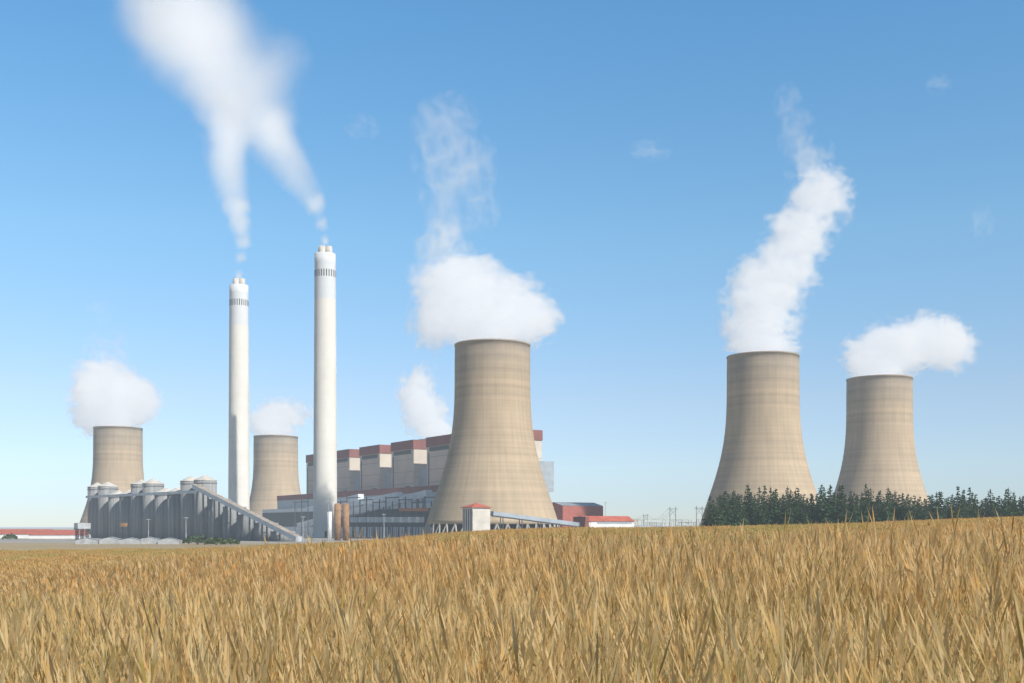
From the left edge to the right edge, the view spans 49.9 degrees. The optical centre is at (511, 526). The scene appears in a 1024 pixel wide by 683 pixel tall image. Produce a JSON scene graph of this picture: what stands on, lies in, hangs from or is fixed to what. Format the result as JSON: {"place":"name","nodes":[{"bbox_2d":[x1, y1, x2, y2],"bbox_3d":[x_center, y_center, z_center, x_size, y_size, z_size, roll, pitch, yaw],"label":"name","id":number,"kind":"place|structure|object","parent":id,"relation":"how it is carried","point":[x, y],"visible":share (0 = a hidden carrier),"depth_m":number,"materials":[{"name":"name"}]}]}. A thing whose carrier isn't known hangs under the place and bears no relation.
{"place":"outdoors","nodes":[
{"label":"outdoors","id":0,"kind":"place"},
{"bbox_2d":[74,523,90,539],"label":"hopper","id":1,"kind":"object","parent":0,"point":[82,526],"depth_m":811.44,"materials":[{"name":"metal"}]},
{"bbox_2d":[120,522,127,538],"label":"scaffold tower","id":2,"kind":"structure","parent":0,"point":[122,524],"depth_m":688.38,"materials":[{"name":"metal"}]},
{"bbox_2d":[0,527,310,550],"bbox_3d":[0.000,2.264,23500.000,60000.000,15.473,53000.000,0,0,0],"label":"ground","id":3,"kind":"structure","parent":0,"point":[28,546],"depth_m":586.68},
{"bbox_2d":[0,529,90,538],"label":"building","id":4,"kind":"structure","parent":3,"relation":"on","point":[43,534],"depth_m":948.89,"materials":[{"name":"white paint"}]},
{"bbox_2d":[75,537,179,543],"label":"mounds","id":5,"kind":"object","parent":3,"relation":"on","point":[131,540],"visible":0.94,"depth_m":633.90,"materials":[{"name":"white"}]},
{"bbox_2d":[182,534,206,544],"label":"bush","id":6,"kind":"object","parent":3,"relation":"on","point":[201,539],"visible":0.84,"depth_m":613.15,"materials":[{"name":"green plant"}]},
{"bbox_2d":[203,536,227,544],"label":"bush","id":7,"kind":"object","parent":3,"relation":"on","point":[211,540],"visible":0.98,"depth_m":598.71,"materials":[{"name":"green plant"}]},
{"bbox_2d":[226,538,239,543],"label":"bush","id":8,"kind":"object","parent":3,"relation":"on","point":[232,541],"visible":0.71,"depth_m":619.01,"materials":[{"name":"green plant"}]},
{"bbox_2d":[702,508,711,525],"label":"pine tree","id":9,"kind":"object","parent":3,"relation":"on","point":[706,518],"visible":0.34,"depth_m":515.05,"materials":[{"name":"green plant"}]},
{"bbox_2d":[700,496,713,525],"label":"pine tree","id":10,"kind":"object","parent":3,"relation":"on","point":[710,497],"visible":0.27,"depth_m":538.93,"materials":[{"name":"green plant"}]},
{"bbox_2d":[708,505,713,525],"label":"pine tree","id":11,"kind":"object","parent":3,"relation":"on","point":[710,515],"visible":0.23,"depth_m":523.60,"materials":[{"name":"green plant"}]},
{"bbox_2d":[709,504,715,525],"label":"pine tree","id":12,"kind":"object","parent":3,"relation":"on","point":[713,515],"visible":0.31,"depth_m":514.04,"materials":[{"name":"green plant"}]},
{"bbox_2d":[710,497,724,526],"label":"pine tree","id":13,"kind":"object","parent":3,"relation":"on","point":[716,516],"visible":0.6,"depth_m":508.46,"materials":[{"name":"green plant"}]},
{"bbox_2d":[719,491,737,525],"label":"pine tree","id":14,"kind":"object","parent":3,"relation":"on","point":[726,513],"visible":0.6,"depth_m":511.54,"materials":[{"name":"green plant"}]},
{"bbox_2d":[723,501,734,525],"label":"pine tree","id":15,"kind":"object","parent":3,"relation":"on","point":[729,515],"visible":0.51,"depth_m":513.93,"materials":[{"name":"green plant"}]},
{"bbox_2d":[729,492,740,521],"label":"pine tree","id":16,"kind":"object","parent":3,"relation":"on","point":[731,504],"visible":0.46,"depth_m":517.48,"materials":[{"name":"green plant"}]},
{"bbox_2d":[729,497,741,525],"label":"pine tree","id":17,"kind":"object","parent":3,"relation":"on","point":[736,516],"visible":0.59,"depth_m":515.12,"materials":[{"name":"green plant"}]},
{"bbox_2d":[736,498,741,521],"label":"pine tree","id":18,"kind":"object","parent":3,"relation":"on","point":[740,509],"visible":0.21,"depth_m":526.99,"materials":[{"name":"green plant"}]},
{"bbox_2d":[738,506,749,525],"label":"pine tree","id":19,"kind":"object","parent":3,"relation":"on","point":[745,520],"visible":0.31,"depth_m":510.07,"materials":[{"name":"green plant"}]},
{"bbox_2d":[741,485,762,523],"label":"pine tree","id":20,"kind":"object","parent":3,"relation":"on","point":[747,497],"visible":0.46,"depth_m":530.70,"materials":[{"name":"green plant"}]},
{"bbox_2d":[746,494,757,525],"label":"pine tree","id":21,"kind":"object","parent":3,"relation":"on","point":[748,513],"visible":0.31,"depth_m":528.71,"materials":[{"name":"green plant"}]},
{"bbox_2d":[745,500,760,524],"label":"pine tree","id":22,"kind":"object","parent":3,"relation":"on","point":[754,521],"visible":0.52,"depth_m":519.16,"materials":[{"name":"green plant"}]},
{"bbox_2d":[755,498,762,520],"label":"pine tree","id":23,"kind":"object","parent":3,"relation":"on","point":[758,509],"visible":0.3,"depth_m":531.34,"materials":[{"name":"green plant"}]},
{"bbox_2d":[756,487,762,512],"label":"pine tree","id":24,"kind":"object","parent":3,"relation":"on","point":[759,496],"visible":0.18,"depth_m":585.62,"materials":[{"name":"green plant"}]},
{"bbox_2d":[760,499,764,523],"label":"pine tree","id":25,"kind":"object","parent":3,"relation":"on","point":[763,506],"visible":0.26,"depth_m":533.72,"materials":[{"name":"green plant"}]},
{"bbox_2d":[759,486,768,512],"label":"pine tree","id":26,"kind":"object","parent":3,"relation":"on","point":[764,493],"visible":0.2,"depth_m":572.02,"materials":[{"name":"green plant"}]},
{"bbox_2d":[759,500,771,525],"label":"pine tree","id":27,"kind":"object","parent":3,"relation":"on","point":[765,511],"visible":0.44,"depth_m":512.48,"materials":[{"name":"green plant"}]},
{"bbox_2d":[764,491,780,524],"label":"pine tree","id":28,"kind":"object","parent":3,"relation":"on","point":[773,493],"visible":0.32,"depth_m":523.14,"materials":[{"name":"green plant"}]},
{"bbox_2d":[769,489,781,524],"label":"pine tree","id":29,"kind":"object","parent":3,"relation":"on","point":[775,507],"visible":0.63,"depth_m":518.06,"materials":[{"name":"green plant"}]},
{"bbox_2d":[777,497,787,524],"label":"pine tree","id":30,"kind":"object","parent":3,"relation":"on","point":[781,516],"visible":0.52,"depth_m":515.70,"materials":[{"name":"green plant"}]},
{"bbox_2d":[779,493,795,524],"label":"pine tree","id":31,"kind":"object","parent":3,"relation":"on","point":[788,512],"visible":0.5,"depth_m":513.02,"materials":[{"name":"green plant"}]},
{"bbox_2d":[788,494,798,523],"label":"pine tree","id":32,"kind":"object","parent":3,"relation":"on","point":[791,506],"visible":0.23,"depth_m":525.69,"materials":[{"name":"green plant"}]},
{"bbox_2d":[791,491,801,520],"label":"pine tree","id":33,"kind":"object","parent":3,"relation":"on","point":[796,505],"visible":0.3,"depth_m":534.96,"materials":[{"name":"green plant"}]},
{"bbox_2d":[795,502,802,523],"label":"pine tree","id":34,"kind":"object","parent":3,"relation":"on","point":[800,506],"visible":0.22,"depth_m":527.17,"materials":[{"name":"green plant"}]},
{"bbox_2d":[794,488,806,505],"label":"pine tree","id":35,"kind":"object","parent":3,"relation":"on","point":[798,496],"visible":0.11,"depth_m":574.19,"materials":[{"name":"green plant"}]},
{"bbox_2d":[798,498,809,524],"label":"pine tree","id":36,"kind":"object","parent":3,"relation":"on","point":[803,518],"visible":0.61,"depth_m":515.39,"materials":[{"name":"green plant"}]},
{"bbox_2d":[801,499,814,524],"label":"pine tree","id":37,"kind":"object","parent":3,"relation":"on","point":[808,509],"visible":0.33,"depth_m":524.07,"materials":[{"name":"green plant"}]},
{"bbox_2d":[808,496,819,522],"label":"pine tree","id":38,"kind":"object","parent":3,"relation":"on","point":[812,512],"visible":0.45,"depth_m":525.04,"materials":[{"name":"green plant"}]},
{"bbox_2d":[812,505,820,523],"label":"pine tree","id":39,"kind":"object","parent":3,"relation":"on","point":[817,519],"visible":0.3,"depth_m":523.07,"materials":[{"name":"green plant"}]},
{"bbox_2d":[812,494,820,512],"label":"pine tree","id":40,"kind":"object","parent":3,"relation":"on","point":[814,505],"visible":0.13,"depth_m":551.76,"materials":[{"name":"green plant"}]},
{"bbox_2d":[813,485,827,521],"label":"pine tree","id":41,"kind":"object","parent":3,"relation":"on","point":[821,501],"visible":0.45,"depth_m":530.31,"materials":[{"name":"green plant"}]},
{"bbox_2d":[817,484,843,523],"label":"pine tree","id":42,"kind":"object","parent":3,"relation":"on","point":[830,517],"visible":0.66,"depth_m":518.02,"materials":[{"name":"green plant"}]},
{"bbox_2d":[835,493,841,517],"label":"pine tree","id":43,"kind":"object","parent":3,"relation":"on","point":[837,497],"visible":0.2,"depth_m":531.91,"materials":[{"name":"green plant"}]},
{"bbox_2d":[836,485,841,512],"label":"pine tree","id":44,"kind":"object","parent":3,"relation":"on","point":[839,493],"visible":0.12,"depth_m":552.54,"materials":[{"name":"green plant"}]},
{"bbox_2d":[830,484,854,523],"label":"pine tree","id":45,"kind":"object","parent":3,"relation":"on","point":[842,517],"visible":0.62,"depth_m":516.56,"materials":[{"name":"green plant"}]},
{"bbox_2d":[841,494,852,522],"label":"pine tree","id":46,"kind":"object","parent":3,"relation":"on","point":[848,514],"visible":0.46,"depth_m":518.66,"materials":[{"name":"green plant"}]},
{"bbox_2d":[848,492,861,522],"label":"pine tree","id":47,"kind":"object","parent":3,"relation":"on","point":[855,514],"visible":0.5,"depth_m":520.87,"materials":[{"name":"green plant"}]},
{"bbox_2d":[857,484,875,522],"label":"pine tree","id":48,"kind":"object","parent":3,"relation":"on","point":[866,508],"visible":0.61,"depth_m":521.37,"materials":[{"name":"green plant"}]},
{"bbox_2d":[866,489,875,521],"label":"pine tree","id":49,"kind":"object","parent":3,"relation":"on","point":[871,502],"visible":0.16,"depth_m":540.10,"materials":[{"name":"green plant"}]},
{"bbox_2d":[871,498,881,521],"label":"pine tree","id":50,"kind":"object","parent":3,"relation":"on","point":[877,519],"visible":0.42,"depth_m":520.58,"materials":[{"name":"green plant"}]},
{"bbox_2d":[875,491,885,520],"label":"pine tree","id":51,"kind":"object","parent":3,"relation":"on","point":[881,506],"visible":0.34,"depth_m":536.57,"materials":[{"name":"green plant"}]},
{"bbox_2d":[881,488,895,521],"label":"pine tree","id":52,"kind":"object","parent":3,"relation":"on","point":[887,514],"visible":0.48,"depth_m":519.20,"materials":[{"name":"green plant"}]},
{"bbox_2d":[891,492,902,520],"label":"pine tree","id":53,"kind":"object","parent":3,"relation":"on","point":[896,507],"visible":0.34,"depth_m":523.97,"materials":[{"name":"green plant"}]},
{"bbox_2d":[895,495,903,518],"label":"pine tree","id":54,"kind":"object","parent":3,"relation":"on","point":[899,497],"visible":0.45,"depth_m":526.98,"materials":[{"name":"green plant"}]},
{"bbox_2d":[896,492,909,520],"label":"pine tree","id":55,"kind":"object","parent":3,"relation":"on","point":[901,507],"visible":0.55,"depth_m":522.72,"materials":[{"name":"green plant"}]},
{"bbox_2d":[901,496,912,520],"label":"pine tree","id":56,"kind":"object","parent":3,"relation":"on","point":[907,509],"visible":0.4,"depth_m":520.34,"materials":[{"name":"green plant"}]},
{"bbox_2d":[908,498,913,518],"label":"pine tree","id":57,"kind":"object","parent":3,"relation":"on","point":[911,506],"visible":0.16,"depth_m":531.54,"materials":[{"name":"green plant"}]},
{"bbox_2d":[910,496,921,520],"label":"pine tree","id":58,"kind":"object","parent":3,"relation":"on","point":[915,511],"visible":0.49,"depth_m":526.03,"materials":[{"name":"green plant"}]},
{"bbox_2d":[915,497,923,519],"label":"pine tree","id":59,"kind":"object","parent":3,"relation":"on","point":[918,506],"visible":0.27,"depth_m":531.68,"materials":[{"name":"green plant"}]},
{"bbox_2d":[921,501,928,519],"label":"pine tree","id":60,"kind":"object","parent":3,"relation":"on","point":[924,513],"visible":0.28,"depth_m":521.88,"materials":[{"name":"green plant"}]},
{"bbox_2d":[926,505,931,517],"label":"pine tree","id":61,"kind":"object","parent":3,"relation":"on","point":[929,509],"visible":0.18,"depth_m":536.32,"materials":[{"name":"green plant"}]},
{"bbox_2d":[926,491,944,519],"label":"pine tree","id":62,"kind":"object","parent":3,"relation":"on","point":[935,512],"visible":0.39,"depth_m":526.13,"materials":[{"name":"green plant"}]},
{"bbox_2d":[937,491,945,519],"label":"pine tree","id":63,"kind":"object","parent":3,"relation":"on","point":[940,501],"visible":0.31,"depth_m":543.40,"materials":[{"name":"green plant"}]},
{"bbox_2d":[941,497,954,519],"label":"pine tree","id":64,"kind":"object","parent":3,"relation":"on","point":[948,512],"visible":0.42,"depth_m":532.59,"materials":[{"name":"green plant"}]},
{"bbox_2d":[950,486,960,507],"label":"pine tree","id":65,"kind":"object","parent":3,"relation":"on","point":[957,487],"visible":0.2,"depth_m":586.89,"materials":[{"name":"green plant"}]},
{"bbox_2d":[955,498,965,518],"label":"pine tree","id":66,"kind":"object","parent":3,"relation":"on","point":[960,513],"visible":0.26,"depth_m":523.55,"materials":[{"name":"green plant"}]},
{"bbox_2d":[956,490,972,518],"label":"pine tree","id":67,"kind":"object","parent":3,"relation":"on","point":[966,508],"visible":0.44,"depth_m":526.97,"materials":[{"name":"green plant"}]},
{"bbox_2d":[966,498,974,517],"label":"pine tree","id":68,"kind":"object","parent":3,"relation":"on","point":[969,509],"visible":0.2,"depth_m":534.52,"materials":[{"name":"green plant"}]},
{"bbox_2d":[965,488,975,506],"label":"pine tree","id":69,"kind":"object","parent":3,"relation":"on","point":[969,490],"visible":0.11,"depth_m":586.04,"materials":[{"name":"green plant"}]},
{"bbox_2d":[969,492,981,518],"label":"pine tree","id":70,"kind":"object","parent":3,"relation":"on","point":[973,506],"visible":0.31,"depth_m":538.77,"materials":[{"name":"green plant"}]},
{"bbox_2d":[972,498,982,517],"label":"pine tree","id":71,"kind":"object","parent":3,"relation":"on","point":[977,508],"visible":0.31,"depth_m":533.61,"materials":[{"name":"green plant"}]},
{"bbox_2d":[980,498,989,517],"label":"pine tree","id":72,"kind":"object","parent":3,"relation":"on","point":[985,511],"visible":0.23,"depth_m":542.91,"materials":[{"name":"green plant"}]},
{"bbox_2d":[986,489,995,511],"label":"pine tree","id":73,"kind":"object","parent":3,"relation":"on","point":[990,492],"visible":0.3,"depth_m":569.63,"materials":[{"name":"green plant"}]},
{"bbox_2d":[986,497,1001,516],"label":"pine tree","id":74,"kind":"object","parent":3,"relation":"on","point":[993,509],"visible":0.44,"depth_m":533.15,"materials":[{"name":"green plant"}]},
{"bbox_2d":[995,498,1000,515],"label":"pine tree","id":75,"kind":"object","parent":3,"relation":"on","point":[996,504],"visible":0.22,"depth_m":548.20,"materials":[{"name":"green plant"}]},
{"bbox_2d":[999,496,1007,515],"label":"pine tree","id":76,"kind":"object","parent":3,"relation":"on","point":[1005,504],"visible":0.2,"depth_m":543.67,"materials":[{"name":"green plant"}]},
{"bbox_2d":[1002,488,1014,514],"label":"pine tree","id":77,"kind":"object","parent":3,"relation":"on","point":[1008,497],"visible":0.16,"depth_m":560.15,"materials":[{"name":"green plant"}]},
{"bbox_2d":[1004,497,1016,516],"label":"pine tree","id":78,"kind":"object","parent":3,"relation":"on","point":[1008,514],"visible":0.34,"depth_m":525.93,"materials":[{"name":"green plant"}]},
{"bbox_2d":[1009,493,1017,513],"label":"pine tree","id":79,"kind":"object","parent":3,"relation":"on","point":[1016,505],"visible":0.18,"depth_m":559.71,"materials":[{"name":"green plant"}]},
{"bbox_2d":[1014,500,1023,515],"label":"pine tree","id":80,"kind":"object","parent":3,"relation":"on","point":[1019,512],"visible":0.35,"depth_m":527.48,"materials":[{"name":"green plant"}]},
{"bbox_2d":[0,536,385,542],"bbox_3d":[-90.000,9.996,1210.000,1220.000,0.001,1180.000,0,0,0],"label":"plant yard ground","id":81,"kind":"structure","parent":0,"point":[28,540],"depth_m":799.71,"materials":[{"name":"grey concrete"}]},
{"bbox_2d":[1,533,17,538],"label":"bush","id":82,"kind":"object","parent":81,"relation":"on","point":[9,536],"visible":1,"depth_m":858.70,"materials":[{"name":"green plant"}]},
{"bbox_2d":[77,426,143,529],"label":"cooling tower","id":83,"kind":"structure","parent":81,"relation":"on","point":[117,455],"depth_m":1364.71,"materials":[{"name":"concrete"}]},
{"bbox_2d":[86,475,301,541],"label":"silos","id":84,"kind":"object","parent":81,"relation":"on","point":[204,507],"visible":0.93,"depth_m":861.71,"materials":[{"name":"metal"}]},
{"bbox_2d":[228,278,249,509],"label":"chimney","id":85,"kind":"object","parent":81,"relation":"on","point":[238,476],"visible":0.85,"depth_m":1154.19,"materials":[{"name":"concrete"}]},
{"bbox_2d":[250,435,300,514],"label":"cooling tower","id":86,"kind":"structure","parent":81,"relation":"on","point":[275,466],"depth_m":1464.88,"materials":[{"name":"concrete"}]},
{"bbox_2d":[313,245,336,537],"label":"chimney","id":87,"kind":"object","parent":81,"relation":"on","point":[325,453],"visible":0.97,"depth_m":1020.01,"materials":[{"name":"concrete"}]},
{"bbox_2d":[294,490,434,540],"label":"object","id":88,"kind":"object","parent":81,"relation":"on","point":[385,501],"visible":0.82,"depth_m":956.33,"materials":[{"name":"white paint"}]},
{"bbox_2d":[146,501,606,540],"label":"floodlight masts","id":89,"kind":"object","parent":81,"relation":"on","point":[328,519],"visible":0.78,"depth_m":789.74},
{"bbox_2d":[262,430,553,537],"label":"boiler house","id":90,"kind":"structure","parent":81,"relation":"on","point":[407,467],"depth_m":1100.74,"materials":[{"name":"metal"}]},
{"bbox_2d":[424,339,559,534],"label":"cooling tower","id":91,"kind":"structure","parent":81,"relation":"on","point":[492,460],"depth_m":830.43,"materials":[{"name":"concrete"}]},
{"bbox_2d":[552,502,602,527],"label":"brick workshop","id":92,"kind":"structure","parent":81,"relation":"on","point":[566,511],"depth_m":1014.96,"materials":[{"name":"red brick"}]},
{"bbox_2d":[490,511,677,529],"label":"conveyor gallery","id":93,"kind":"object","parent":81,"relation":"on","point":[502,515],"visible":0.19,"depth_m":732.08,"materials":[{"name":"metal"}]},
{"bbox_2d":[573,516,633,527],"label":"building","id":94,"kind":"structure","parent":81,"relation":"on","point":[609,521],"depth_m":757.60,"materials":[{"name":"paint"}]},
{"bbox_2d":[633,519,700,525],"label":"substation gantries","id":95,"kind":"object","parent":81,"relation":"on","point":[681,522],"visible":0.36,"depth_m":1192.40,"materials":[{"name":"metal"}]},
{"bbox_2d":[642,505,780,526],"bbox_3d":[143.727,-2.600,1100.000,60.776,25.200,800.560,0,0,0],"label":"electrical pylons","id":96,"kind":"object","parent":81,"relation":"on","point":[675,516],"visible":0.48,"depth_m":799.86,"materials":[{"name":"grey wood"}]},
{"bbox_2d":[699,351,817,525],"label":"cooling tower","id":97,"kind":"structure","parent":81,"relation":"on","point":[763,445],"depth_m":889.16,"materials":[{"name":"concrete"}]},
{"bbox_2d":[832,374,929,511],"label":"cooling tower","id":98,"kind":"structure","parent":81,"relation":"on","point":[879,454],"depth_m":998.14,"materials":[{"name":"concrete"}]},
{"bbox_2d":[460,503,491,531],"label":"transfer tower","id":99,"kind":"structure","parent":0,"point":[476,516],"depth_m":703.89,"materials":[{"name":"metal"}]},
{"bbox_2d":[0,507,1023,682],"bbox_3d":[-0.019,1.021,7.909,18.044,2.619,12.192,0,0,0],"label":"grass field","id":100,"kind":"structure","parent":0,"point":[958,617],"depth_m":5.65,"materials":[{"name":"yellow plant"}]},
{"bbox_2d":[0,516,1023,574],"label":"grass field","id":101,"kind":"structure","parent":0,"point":[17,560],"depth_m":166.64,"materials":[{"name":"plant"}]},
{"bbox_2d":[0,0,1023,526],"label":"sky","id":102,"kind":"structure","parent":0,"point":[643,196],"materials":[{"name":"blue"}]}
]}

